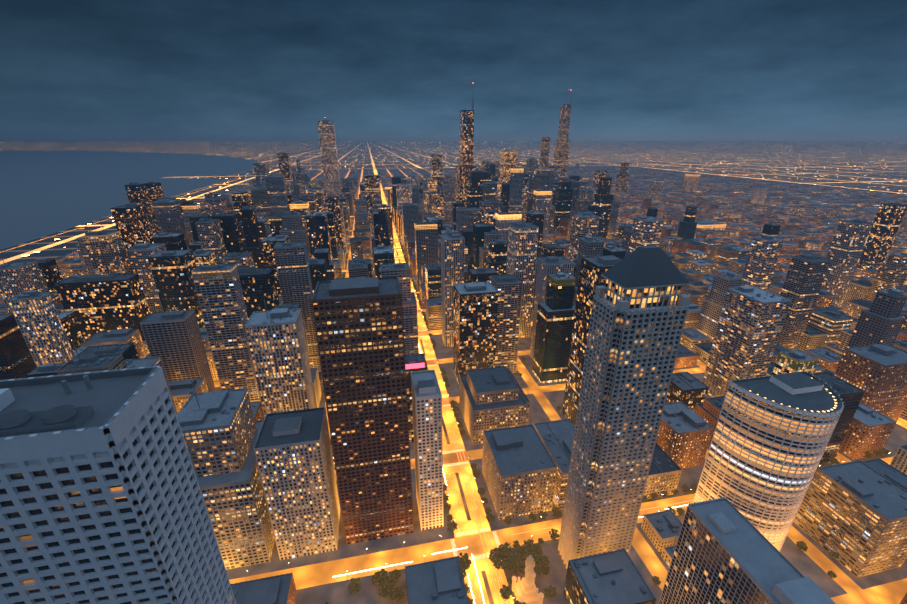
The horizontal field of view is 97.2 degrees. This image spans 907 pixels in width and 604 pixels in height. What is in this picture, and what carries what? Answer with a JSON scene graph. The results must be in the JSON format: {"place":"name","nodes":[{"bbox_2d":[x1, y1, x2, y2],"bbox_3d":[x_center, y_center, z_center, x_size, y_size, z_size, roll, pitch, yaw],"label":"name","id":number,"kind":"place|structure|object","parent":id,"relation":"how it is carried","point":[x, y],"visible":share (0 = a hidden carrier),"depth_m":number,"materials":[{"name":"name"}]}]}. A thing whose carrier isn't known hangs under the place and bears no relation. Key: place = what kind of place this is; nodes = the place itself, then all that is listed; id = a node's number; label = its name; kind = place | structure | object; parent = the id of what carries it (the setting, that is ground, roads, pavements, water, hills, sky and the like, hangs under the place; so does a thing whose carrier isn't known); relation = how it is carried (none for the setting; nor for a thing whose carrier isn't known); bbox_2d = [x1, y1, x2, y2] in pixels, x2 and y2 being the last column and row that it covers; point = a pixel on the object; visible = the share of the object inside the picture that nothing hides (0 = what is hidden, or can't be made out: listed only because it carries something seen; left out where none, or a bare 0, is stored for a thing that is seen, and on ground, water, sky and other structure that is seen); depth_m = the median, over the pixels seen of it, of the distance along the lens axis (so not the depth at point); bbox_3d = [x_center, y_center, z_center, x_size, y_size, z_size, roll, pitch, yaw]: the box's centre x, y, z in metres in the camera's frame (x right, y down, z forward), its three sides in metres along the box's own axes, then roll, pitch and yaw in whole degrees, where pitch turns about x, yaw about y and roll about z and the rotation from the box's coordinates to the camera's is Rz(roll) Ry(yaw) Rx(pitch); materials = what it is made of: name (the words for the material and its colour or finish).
{"place":"outdoors","nodes":[
{"label":"outdoors","id":0,"kind":"place"},
{"bbox_2d":[0,150,260,249],"bbox_3d":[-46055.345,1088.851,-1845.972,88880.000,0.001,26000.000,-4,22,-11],"label":"lake","id":1,"kind":"structure","parent":0,"point":[43,193],"depth_m":3320.25,"materials":[{"name":"blue liquid"}]},
{"bbox_2d":[253,407,339,559],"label":"high-rise building","id":2,"kind":"structure","parent":0,"point":[293,456],"depth_m":303.85,"materials":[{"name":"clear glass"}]},
{"bbox_2d":[0,141,906,263],"bbox_3d":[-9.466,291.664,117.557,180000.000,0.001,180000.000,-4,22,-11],"label":"ground","id":3,"kind":"structure","parent":0,"point":[869,166],"depth_m":8050.78,"materials":[{"name":"grey"}]},
{"bbox_2d":[0,169,906,603],"bbox_3d":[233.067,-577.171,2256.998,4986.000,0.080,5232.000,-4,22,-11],"label":"street","id":4,"kind":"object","parent":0,"point":[330,571],"visible":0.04,"depth_m":338.44,"materials":[{"name":"asphalt"}]},
{"bbox_2d":[333,235,889,603],"bbox_3d":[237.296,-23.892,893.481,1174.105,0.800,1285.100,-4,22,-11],"label":"avenue markings","id":5,"kind":"object","parent":4,"relation":"on","point":[488,590],"visible":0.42,"depth_m":362.75,"materials":[{"name":"white paint"}]},
{"bbox_2d":[0,169,906,603],"bbox_3d":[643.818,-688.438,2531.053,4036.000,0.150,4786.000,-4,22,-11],"label":"pavements","id":6,"kind":"structure","parent":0,"point":[790,551],"depth_m":332.57,"materials":[{"name":"concrete"}]},
{"bbox_2d":[0,365,236,603],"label":"high-rise building","id":7,"kind":"structure","parent":6,"relation":"on","point":[104,503],"depth_m":89.24,"materials":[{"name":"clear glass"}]},
{"bbox_2d":[0,375,93,436],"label":"roof fans","id":8,"kind":"object","parent":7,"relation":"on","point":[25,421],"visible":1,"depth_m":79.97,"materials":[{"name":"grey metal"}]},
{"bbox_2d":[347,577,361,593],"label":"tree","id":9,"kind":"object","parent":6,"relation":"on","point":[354,586],"visible":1,"depth_m":293.30,"materials":[{"name":"green plant"}]},
{"bbox_2d":[311,276,413,544],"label":"skyscraper","id":10,"kind":"structure","parent":6,"relation":"on","point":[359,328],"depth_m":287.10,"materials":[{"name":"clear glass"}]},
{"bbox_2d":[371,572,379,585],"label":"tree","id":11,"kind":"object","parent":6,"relation":"on","point":[374,580],"visible":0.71,"depth_m":300.27,"materials":[{"name":"green plant"}]},
{"bbox_2d":[376,568,387,582],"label":"tree","id":12,"kind":"object","parent":6,"relation":"on","point":[382,574],"visible":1,"depth_m":301.88,"materials":[{"name":"green plant"}]},
{"bbox_2d":[378,582,391,596],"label":"tree","id":13,"kind":"object","parent":6,"relation":"on","point":[380,588],"visible":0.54,"depth_m":292.89,"materials":[{"name":"green plant"}]},
{"bbox_2d":[380,584,392,598],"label":"tree","id":14,"kind":"object","parent":6,"relation":"on","point":[388,588],"visible":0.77,"depth_m":291.12,"materials":[{"name":"green plant"}]},
{"bbox_2d":[387,571,396,583],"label":"tree","id":15,"kind":"object","parent":6,"relation":"on","point":[391,575],"visible":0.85,"depth_m":300.47,"materials":[{"name":"green plant"}]},
{"bbox_2d":[387,577,397,586],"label":"tree","id":16,"kind":"object","parent":6,"relation":"on","point":[393,581],"visible":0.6,"depth_m":298.57,"materials":[{"name":"green plant"}]},
{"bbox_2d":[388,588,398,600],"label":"tree","id":17,"kind":"object","parent":6,"relation":"on","point":[392,597],"visible":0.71,"depth_m":290.07,"materials":[{"name":"green plant"}]},
{"bbox_2d":[392,569,400,579],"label":"tree","id":18,"kind":"object","parent":6,"relation":"on","point":[398,573],"visible":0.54,"depth_m":304.54,"materials":[{"name":"green plant"}]},
{"bbox_2d":[393,586,403,600],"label":"tree","id":19,"kind":"object","parent":6,"relation":"on","point":[399,595],"visible":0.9,"depth_m":290.17,"materials":[{"name":"green plant"}]},
{"bbox_2d":[411,370,443,529],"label":"white slab","id":20,"kind":"structure","parent":6,"relation":"on","point":[427,411],"depth_m":320.05,"materials":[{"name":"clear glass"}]},
{"bbox_2d":[68,110,818,383],"bbox_3d":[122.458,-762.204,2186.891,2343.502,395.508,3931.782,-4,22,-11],"label":"buildings","id":21,"kind":"structure","parent":6,"relation":"on","point":[171,270],"depth_m":719.57,"materials":[{"name":"grey concrete"}]},
{"bbox_2d":[443,493,448,500],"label":"tree","id":22,"kind":"object","parent":6,"relation":"on","point":[445,497],"visible":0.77,"depth_m":369.93,"materials":[{"name":"green plant"}]},
{"bbox_2d":[444,503,450,510],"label":"tree","id":23,"kind":"object","parent":6,"relation":"on","point":[447,506],"visible":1,"depth_m":361.90,"materials":[{"name":"green plant"}]},
{"bbox_2d":[447,514,453,521],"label":"tree","id":24,"kind":"object","parent":6,"relation":"on","point":[450,517],"visible":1,"depth_m":352.10,"materials":[{"name":"green plant"}]},
{"bbox_2d":[447,520,457,531],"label":"tree","id":25,"kind":"object","parent":6,"relation":"on","point":[451,525],"visible":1,"depth_m":342.01,"materials":[{"name":"green plant"}]},
{"bbox_2d":[449,400,456,406],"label":"tree","id":26,"kind":"object","parent":6,"relation":"on","point":[452,402],"visible":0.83,"depth_m":499.40,"materials":[{"name":"green plant"}]},
{"bbox_2d":[0,104,906,603],"bbox_3d":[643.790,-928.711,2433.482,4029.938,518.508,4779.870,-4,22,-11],"label":"city","id":27,"kind":"object","parent":6,"relation":"on","point":[96,304],"depth_m":519.53},
{"bbox_2d":[405,363,424,368],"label":"neon signs","id":28,"kind":"object","parent":27,"relation":"on","point":[417,365],"visible":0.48,"depth_m":413.88,"materials":[{"name":"pink plastic"}]},
{"bbox_2d":[472,90,571,110],"bbox_3d":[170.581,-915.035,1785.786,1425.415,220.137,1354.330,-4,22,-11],"label":"rooftop antennas","id":29,"kind":"object","parent":27,"relation":"on","point":[473,101],"visible":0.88,"depth_m":1157.82,"materials":[{"name":"silver metal"}]},
{"bbox_2d":[0,162,906,569],"bbox_3d":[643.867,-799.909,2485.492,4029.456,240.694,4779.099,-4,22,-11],"label":"city buildings","id":30,"kind":"structure","parent":6,"relation":"on","point":[220,430],"depth_m":655.90,"materials":[{"name":"grey concrete"}]},
{"bbox_2d":[0,120,906,474],"bbox_3d":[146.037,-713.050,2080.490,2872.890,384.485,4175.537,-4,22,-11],"label":"buildings","id":31,"kind":"structure","parent":6,"relation":"on","point":[286,376],"depth_m":592.95,"materials":[{"name":"grey concrete"}]},
{"bbox_2d":[451,405,458,411],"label":"tree","id":32,"kind":"object","parent":6,"relation":"on","point":[455,408],"visible":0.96,"depth_m":491.45,"materials":[{"name":"green plant"}]},
{"bbox_2d":[457,422,463,429],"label":"tree","id":33,"kind":"object","parent":6,"relation":"on","point":[460,425],"visible":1,"depth_m":463.74,"materials":[{"name":"green plant"}]},
{"bbox_2d":[457,552,471,571],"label":"tree","id":34,"kind":"object","parent":6,"relation":"on","point":[465,561],"visible":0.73,"depth_m":308.24,"materials":[{"name":"green plant"}]},
{"bbox_2d":[77,161,853,414],"bbox_3d":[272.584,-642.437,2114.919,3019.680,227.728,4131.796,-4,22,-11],"label":"city buildings","id":35,"kind":"structure","parent":6,"relation":"on","point":[758,321],"depth_m":519.72,"materials":[{"name":"grey concrete"}]},
{"bbox_2d":[464,583,469,593],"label":"tree","id":36,"kind":"object","parent":6,"relation":"on","point":[467,589],"visible":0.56,"depth_m":296.11,"materials":[{"name":"green plant"}]},
{"bbox_2d":[467,596,473,603],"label":"tree","id":37,"kind":"object","parent":6,"relation":"on","point":[469,600],"visible":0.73,"depth_m":285.00,"materials":[{"name":"plant"}]},
{"bbox_2d":[470,463,476,468],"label":"tree","id":38,"kind":"object","parent":6,"relation":"on","point":[472,466],"visible":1,"depth_m":406.76,"materials":[{"name":"green plant"}]},
{"bbox_2d":[472,469,480,478],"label":"tree","id":39,"kind":"object","parent":6,"relation":"on","point":[474,473],"visible":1,"depth_m":395.40,"materials":[{"name":"green plant"}]},
{"bbox_2d":[56,158,906,577],"bbox_3d":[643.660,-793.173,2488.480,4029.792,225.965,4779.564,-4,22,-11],"label":"city buildings","id":40,"kind":"structure","parent":6,"relation":"on","point":[854,514],"depth_m":394.63,"materials":[{"name":"concrete"}]},
{"bbox_2d":[478,488,484,495],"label":"tree","id":41,"kind":"object","parent":6,"relation":"on","point":[481,491],"visible":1,"depth_m":376.48,"materials":[{"name":"green plant"}]},
{"bbox_2d":[482,497,487,505],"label":"tree","id":42,"kind":"object","parent":6,"relation":"on","point":[484,500],"visible":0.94,"depth_m":367.70,"materials":[{"name":"green plant"}]},
{"bbox_2d":[485,507,491,513],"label":"tree","id":43,"kind":"object","parent":6,"relation":"on","point":[488,510],"visible":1,"depth_m":358.35,"materials":[{"name":"green plant"}]},
{"bbox_2d":[486,514,494,524],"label":"tree","id":44,"kind":"object","parent":6,"relation":"on","point":[490,517],"visible":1,"depth_m":348.42,"materials":[{"name":"green plant"}]},
{"bbox_2d":[489,547,502,561],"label":"tree","id":45,"kind":"object","parent":6,"relation":"on","point":[493,554],"visible":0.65,"depth_m":315.48,"materials":[{"name":"green plant"}]},
{"bbox_2d":[492,555,503,569],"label":"tree","id":46,"kind":"object","parent":6,"relation":"on","point":[497,563],"visible":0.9,"depth_m":310.15,"materials":[{"name":"green plant"}]},
{"bbox_2d":[499,584,512,600],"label":"tree","id":47,"kind":"object","parent":6,"relation":"on","point":[505,591],"visible":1,"depth_m":289.62,"materials":[{"name":"green plant"}]},
{"bbox_2d":[498,542,513,559],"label":"tree","id":48,"kind":"object","parent":6,"relation":"on","point":[506,550],"visible":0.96,"depth_m":315.03,"materials":[{"name":"green plant"}]},
{"bbox_2d":[501,558,512,571],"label":"tree","id":49,"kind":"object","parent":6,"relation":"on","point":[506,564],"visible":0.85,"depth_m":308.67,"materials":[{"name":"green plant"}]},
{"bbox_2d":[504,516,512,525],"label":"tree","id":50,"kind":"object","parent":6,"relation":"on","point":[508,519],"visible":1,"depth_m":347.11,"materials":[{"name":"green plant"}]},
{"bbox_2d":[507,575,511,584],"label":"tree","id":51,"kind":"object","parent":6,"relation":"on","point":[509,579],"visible":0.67,"depth_m":300.90,"materials":[{"name":"plant"}]},
{"bbox_2d":[512,540,519,547],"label":"tree","id":52,"kind":"object","parent":6,"relation":"on","point":[516,544],"visible":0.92,"depth_m":328.99,"materials":[{"name":"green plant"}]},
{"bbox_2d":[511,561,524,575],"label":"tree","id":53,"kind":"object","parent":6,"relation":"on","point":[517,568],"visible":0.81,"depth_m":305.37,"materials":[{"name":"green plant"}]},
{"bbox_2d":[511,552,525,571],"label":"tree","id":54,"kind":"object","parent":6,"relation":"on","point":[515,559],"visible":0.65,"depth_m":308.44,"materials":[{"name":"green plant"}]},
{"bbox_2d":[516,546,524,555],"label":"tree","id":55,"kind":"object","parent":6,"relation":"on","point":[518,550],"visible":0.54,"depth_m":321.01,"materials":[{"name":"green plant"}]},
{"bbox_2d":[520,540,532,554],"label":"tree","id":56,"kind":"object","parent":6,"relation":"on","point":[526,548],"visible":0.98,"depth_m":321.55,"materials":[{"name":"green plant"}]},
{"bbox_2d":[528,513,536,521],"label":"tree","id":57,"kind":"object","parent":6,"relation":"on","point":[532,516],"visible":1,"depth_m":351.75,"materials":[{"name":"green plant"}]},
{"bbox_2d":[531,543,542,553],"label":"tree","id":58,"kind":"object","parent":6,"relation":"on","point":[535,545],"visible":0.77,"depth_m":321.15,"materials":[{"name":"green plant"}]},
{"bbox_2d":[534,552,547,573],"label":"tree","id":59,"kind":"object","parent":6,"relation":"on","point":[542,562],"visible":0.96,"depth_m":304.77,"materials":[{"name":"green plant"}]},
{"bbox_2d":[538,511,547,519],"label":"tree","id":60,"kind":"object","parent":6,"relation":"on","point":[543,514],"visible":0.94,"depth_m":353.02,"materials":[{"name":"green plant"}]},
{"bbox_2d":[543,565,549,574],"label":"tree","id":61,"kind":"object","parent":6,"relation":"on","point":[547,571],"visible":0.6,"depth_m":308.97,"materials":[{"name":"green plant"}]},
{"bbox_2d":[544,588,550,596],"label":"tree","id":62,"kind":"object","parent":6,"relation":"on","point":[546,592],"visible":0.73,"depth_m":293.27,"materials":[{"name":"green plant"}]},
{"bbox_2d":[547,585,556,597],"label":"tree","id":63,"kind":"object","parent":6,"relation":"on","point":[553,592],"visible":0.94,"depth_m":292.62,"materials":[{"name":"green plant"}]},
{"bbox_2d":[549,528,559,541],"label":"tree","id":64,"kind":"object","parent":6,"relation":"on","point":[554,535],"visible":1,"depth_m":332.88,"materials":[{"name":"green plant"}]},
{"bbox_2d":[552,507,561,516],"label":"tree","id":65,"kind":"object","parent":6,"relation":"on","point":[555,511],"visible":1,"depth_m":355.65,"materials":[{"name":"green plant"}]},
{"bbox_2d":[246,243,886,597],"bbox_3d":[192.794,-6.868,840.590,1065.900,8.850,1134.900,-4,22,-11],"label":"street lamps","id":66,"kind":"object","parent":6,"relation":"on","point":[482,501],"visible":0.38,"depth_m":355.68,"materials":[{"name":"grey metal"}]},
{"bbox_2d":[558,245,690,568],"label":"skyscraper","id":67,"kind":"structure","parent":6,"relation":"on","point":[640,305],"depth_m":250.41,"materials":[{"name":"grey concrete"}]},
{"bbox_2d":[650,492,657,499],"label":"tree","id":68,"kind":"object","parent":6,"relation":"on","point":[654,495],"visible":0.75,"depth_m":373.97,"materials":[{"name":"green plant"}]},
{"bbox_2d":[652,576,660,584],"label":"tree","id":69,"kind":"object","parent":6,"relation":"on","point":[656,578],"visible":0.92,"depth_m":301.64,"materials":[{"name":"green plant"}]},
{"bbox_2d":[671,488,678,495],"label":"tree","id":70,"kind":"object","parent":6,"relation":"on","point":[675,491],"visible":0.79,"depth_m":377.94,"materials":[{"name":"green plant"}]},
{"bbox_2d":[676,507,684,516],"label":"tree","id":71,"kind":"object","parent":6,"relation":"on","point":[680,511],"visible":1,"depth_m":356.56,"materials":[{"name":"green plant"}]},
{"bbox_2d":[681,484,690,493],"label":"tree","id":72,"kind":"object","parent":6,"relation":"on","point":[685,488],"visible":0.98,"depth_m":379.88,"materials":[{"name":"green plant"}]},
{"bbox_2d":[692,483,697,491],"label":"tree","id":73,"kind":"object","parent":6,"relation":"on","point":[694,487],"visible":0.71,"depth_m":382.12,"materials":[{"name":"green plant"}]},
{"bbox_2d":[659,497,835,603],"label":"glass slab","id":74,"kind":"structure","parent":6,"relation":"on","point":[726,551],"depth_m":210.49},
{"bbox_2d":[796,541,806,549],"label":"tree","id":75,"kind":"object","parent":6,"relation":"on","point":[800,543],"visible":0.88,"depth_m":327.47,"materials":[{"name":"green plant"}]},
{"bbox_2d":[800,545,807,551],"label":"tree","id":76,"kind":"object","parent":6,"relation":"on","point":[805,549],"visible":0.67,"depth_m":324.94,"materials":[{"name":"green plant"}]},
{"bbox_2d":[827,570,836,578],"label":"tree","id":77,"kind":"object","parent":6,"relation":"on","point":[831,573],"visible":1,"depth_m":306.13,"materials":[{"name":"green plant"}]},
{"bbox_2d":[829,550,839,557],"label":"tree","id":78,"kind":"object","parent":6,"relation":"on","point":[833,553],"visible":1,"depth_m":320.96,"materials":[{"name":"green plant"}]},
{"bbox_2d":[829,457,839,464],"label":"tree","id":79,"kind":"object","parent":6,"relation":"on","point":[833,461],"visible":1,"depth_m":411.27,"materials":[{"name":"green plant"}]},
{"bbox_2d":[863,451,873,458],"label":"tree","id":80,"kind":"object","parent":6,"relation":"on","point":[868,454],"visible":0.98,"depth_m":419.27,"materials":[{"name":"green plant"}]},
{"bbox_2d":[873,450,881,458],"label":"tree","id":81,"kind":"object","parent":6,"relation":"on","point":[878,453],"visible":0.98,"depth_m":421.25,"materials":[{"name":"green plant"}]},
{"bbox_2d":[880,448,889,456],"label":"tree","id":82,"kind":"object","parent":6,"relation":"on","point":[885,452],"visible":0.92,"depth_m":423.16,"materials":[{"name":"green plant"}]},
{"bbox_2d":[0,0,906,141],"label":"sky","id":83,"kind":"structure","parent":0,"point":[71,70],"materials":[{"name":"blue"}]},
{"bbox_2d":[512,555,543,603],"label":"water tower","id":84,"kind":"structure","parent":0,"point":[525,589],"depth_m":286.63,"materials":[{"name":"stone"}]},
{"bbox_2d":[693,371,843,551],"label":"round tower","id":85,"kind":"structure","parent":0,"point":[772,434],"depth_m":290.20,"materials":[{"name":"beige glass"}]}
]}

